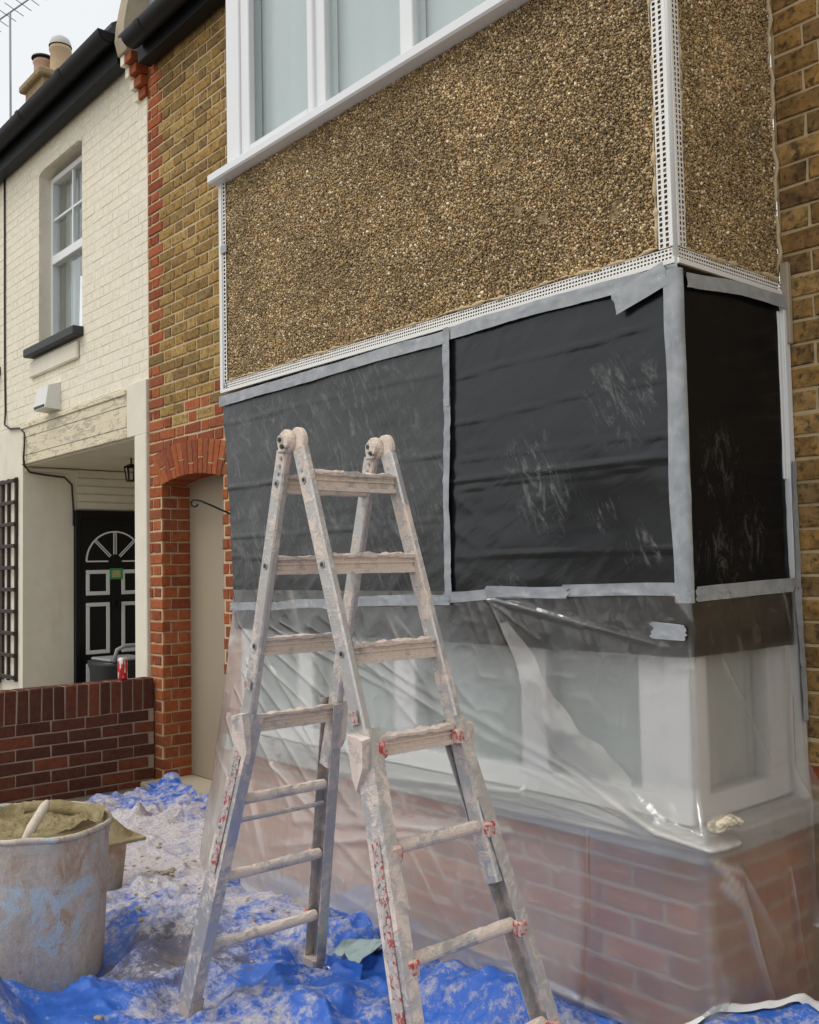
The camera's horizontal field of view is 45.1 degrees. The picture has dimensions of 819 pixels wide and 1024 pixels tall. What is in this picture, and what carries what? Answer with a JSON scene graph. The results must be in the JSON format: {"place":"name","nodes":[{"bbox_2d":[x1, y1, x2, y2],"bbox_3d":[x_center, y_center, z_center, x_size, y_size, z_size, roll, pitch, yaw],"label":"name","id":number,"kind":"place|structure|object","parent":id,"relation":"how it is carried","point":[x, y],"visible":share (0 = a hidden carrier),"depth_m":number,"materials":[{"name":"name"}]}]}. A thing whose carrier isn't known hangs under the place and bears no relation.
{"place":"outdoors","nodes":[
{"label":"outdoors","id":0,"kind":"place"},
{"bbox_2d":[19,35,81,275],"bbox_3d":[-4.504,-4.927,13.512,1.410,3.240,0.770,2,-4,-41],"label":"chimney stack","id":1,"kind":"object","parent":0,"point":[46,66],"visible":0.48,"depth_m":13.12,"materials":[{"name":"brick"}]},
{"bbox_2d":[0,0,38,118],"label":"television aerial","id":2,"kind":"object","parent":1,"relation":"attached to","point":[10,70],"visible":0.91,"depth_m":12.98,"materials":[{"name":"metal"}]},
{"bbox_2d":[66,787,136,801],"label":"ground","id":3,"kind":"structure","parent":0,"point":[83,799],"depth_m":6.46,"materials":[{"name":"concrete"}]},
{"bbox_2d":[0,21,150,689],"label":"cream house","id":4,"kind":"structure","parent":3,"relation":"on","point":[76,112],"depth_m":8.66,"materials":[{"name":"brick"}]},
{"bbox_2d":[0,477,17,681],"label":"trellis","id":5,"kind":"object","parent":4,"relation":"attached to","point":[8,503],"visible":1,"depth_m":9.01,"materials":[{"name":"brown wood"}]},
{"bbox_2d":[4,180,74,525],"bbox_3d":[-3.459,-1.524,9.213,0.505,3.320,0.648,2,-4,-41],"label":"cable","id":6,"kind":"object","parent":4,"relation":"attached to","point":[29,471],"visible":1,"depth_m":9.27,"materials":[{"name":"black plastic"}]},
{"bbox_2d":[34,382,60,413],"bbox_3d":[-3.061,-0.967,8.318,0.132,0.230,0.280,2,-4,-41],"label":"vent cover","id":7,"kind":"object","parent":4,"relation":"attached to","point":[48,399],"visible":1,"depth_m":8.24,"materials":[{"name":"white plastic"}]},
{"bbox_2d":[50,155,81,335],"bbox_3d":[-2.706,-2.252,8.570,0.486,1.790,1.345,2,-4,-41],"label":"window","id":8,"kind":"structure","parent":4,"relation":"in","point":[71,255],"depth_m":8.71,"materials":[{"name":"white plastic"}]},
{"bbox_2d":[74,510,135,682],"bbox_3d":[-2.779,1.001,9.324,0.780,2.025,0.066,2,-4,-41],"label":"door","id":9,"kind":"structure","parent":4,"relation":"in","point":[104,607],"depth_m":9.26,"materials":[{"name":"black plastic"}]},
{"bbox_2d":[110,568,122,578],"bbox_3d":[-2.776,0.584,9.342,0.130,0.102,0.006,2,-4,-41],"label":"door notice","id":10,"kind":"object","parent":9,"relation":"attached to","point":[116,573],"depth_m":9.34,"materials":[{"name":"green paper"}]},
{"bbox_2d":[123,458,134,481],"bbox_3d":[-2.373,-0.362,8.417,0.124,0.203,0.130,2,-4,-41],"label":"porch lantern","id":11,"kind":"object","parent":4,"relation":"hanging from","point":[130,465],"visible":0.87,"depth_m":8.39,"materials":[{"name":"black metal"}]},
{"bbox_2d":[115,0,153,103],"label":"party wall","id":12,"kind":"structure","parent":4,"relation":"on","point":[136,72],"depth_m":7.13,"materials":[{"name":"paint"}]},
{"bbox_2d":[0,677,153,803],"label":"garden wall","id":13,"kind":"structure","parent":3,"relation":"on","point":[67,741],"depth_m":6.46,"materials":[{"name":"red brick"}]},
{"bbox_2d":[118,657,127,679],"bbox_3d":[-1.961,1.071,6.742,0.066,0.153,0.066,2,-4,-41],"label":"drink can","id":14,"kind":"object","parent":13,"relation":"on","point":[122,668],"visible":1,"depth_m":6.71,"materials":[{"name":"metal"}]},
{"bbox_2d":[87,643,135,681],"bbox_3d":[-2.543,1.568,8.657,0.466,0.848,0.551,2,-4,-41],"label":"storage tub","id":15,"kind":"object","parent":3,"relation":"on","point":[102,668],"visible":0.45,"depth_m":8.46,"materials":[{"name":"black plastic"}]},
{"bbox_2d":[0,772,618,1023],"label":"tarpaulin","id":16,"kind":"object","parent":3,"relation":"on","point":[137,979],"visible":0.51,"depth_m":3.33,"materials":[{"name":"blue plastic"}]},
{"bbox_2d":[0,799,112,991],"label":"mixing barrel","id":17,"kind":"object","parent":16,"relation":"on","point":[53,879],"visible":0.81,"depth_m":3.37,"materials":[{"name":"paint"}]},
{"bbox_2d":[22,800,49,837],"bbox_3d":[-1.310,1.107,3.424,0.035,0.186,0.161,-3,-4,25],"label":"trowel handle","id":18,"kind":"object","parent":17,"relation":"in","point":[37,818],"visible":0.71,"depth_m":3.43,"materials":[{"name":"paint"}]},
{"bbox_2d":[107,817,145,890],"bbox_3d":[-1.390,1.522,4.441,0.300,0.374,0.300,2,-4,-41],"label":"bucket","id":19,"kind":"object","parent":16,"relation":"on","point":[121,836],"visible":0.29,"depth_m":4.39,"materials":[{"name":"paint"}]},
{"bbox_2d":[94,795,481,1020],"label":"plaster crumbs","id":20,"kind":"object","parent":16,"relation":"on","point":[100,1017],"visible":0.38,"depth_m":4.21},
{"bbox_2d":[323,938,381,978],"bbox_3d":[-0.151,1.538,3.391,0.210,0.180,0.272,1,-4,-32],"label":"tarpaulin corner","id":21,"kind":"object","parent":16,"relation":"on","point":[357,950],"visible":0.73,"depth_m":3.36,"materials":[{"name":"plastic"}]},
{"bbox_2d":[178,427,561,1023],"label":"folding ladder","id":22,"kind":"object","parent":16,"relation":"on","point":[370,749],"visible":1,"depth_m":2.94,"materials":[{"name":"paint"}]},
{"bbox_2d":[685,993,818,1023],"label":"bunched tarpaulin","id":23,"kind":"object","parent":16,"relation":"on","point":[801,1008],"visible":0.95,"depth_m":2.70,"materials":[{"name":"white plastic"}]},
{"bbox_2d":[118,0,818,794],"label":"brick house","id":24,"kind":"structure","parent":3,"relation":"on","point":[334,180],"depth_m":3.92,"materials":[{"name":"brown brick"}]},
{"bbox_2d":[189,475,224,779],"bbox_3d":[-1.286,0.727,6.655,0.026,2.150,0.960,2,-4,-41],"label":"door","id":25,"kind":"structure","parent":24,"relation":"in","point":[207,608],"depth_m":6.75,"materials":[{"name":"beige paint"}]},
{"bbox_2d":[190,499,229,514],"bbox_3d":[-1.215,0.016,6.084,0.278,0.203,0.028,-1,-3,1],"label":"hanging basket bracket","id":26,"kind":"object","parent":24,"relation":"attached to","point":[204,502],"visible":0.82,"depth_m":6.08,"materials":[{"name":"black metal"}]},
{"bbox_2d":[219,327,451,612],"bbox_3d":[-0.387,-0.058,4.300,0.029,1.175,1.696,2,-4,-41],"label":"black sheet","id":27,"kind":"object","parent":24,"relation":"attached to","point":[342,413],"visible":0.75,"depth_m":4.16,"materials":[{"name":"black plastic"}]},
{"bbox_2d":[207,0,529,186],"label":"upper window","id":28,"kind":"structure","parent":24,"relation":"in","point":[293,66],"depth_m":4.50,"materials":[{"name":"white plastic"}]},
{"bbox_2d":[200,578,818,1023],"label":"clear sheet","id":29,"kind":"object","parent":24,"relation":"on","point":[634,742],"visible":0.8,"depth_m":3.12,"materials":[{"name":"clear plastic"}]},
{"bbox_2d":[448,261,694,602],"bbox_3d":[0.472,-0.137,3.300,0.031,1.186,1.060,2,-4,-41],"label":"black sheet","id":30,"kind":"object","parent":24,"relation":"attached to","point":[569,446],"visible":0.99,"depth_m":3.24,"materials":[{"name":"black plastic"}]},
{"bbox_2d":[715,814,745,832],"bbox_3d":[0.909,0.896,2.845,0.150,0.044,0.075,2,-4,-41],"label":"rag","id":31,"kind":"object","parent":24,"relation":"on","point":[727,822],"visible":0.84,"depth_m":2.82,"materials":[{"name":"beige fabric"}]},
{"bbox_2d":[683,268,802,711],"bbox_3d":[1.058,-0.042,3.117,0.622,1.394,0.043,2,-4,-41],"label":"black sheet","id":32,"kind":"object","parent":24,"relation":"attached to","point":[736,416],"visible":0.86,"depth_m":3.12,"materials":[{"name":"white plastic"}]},
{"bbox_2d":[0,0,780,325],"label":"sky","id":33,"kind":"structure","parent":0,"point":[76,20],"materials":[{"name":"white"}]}
]}

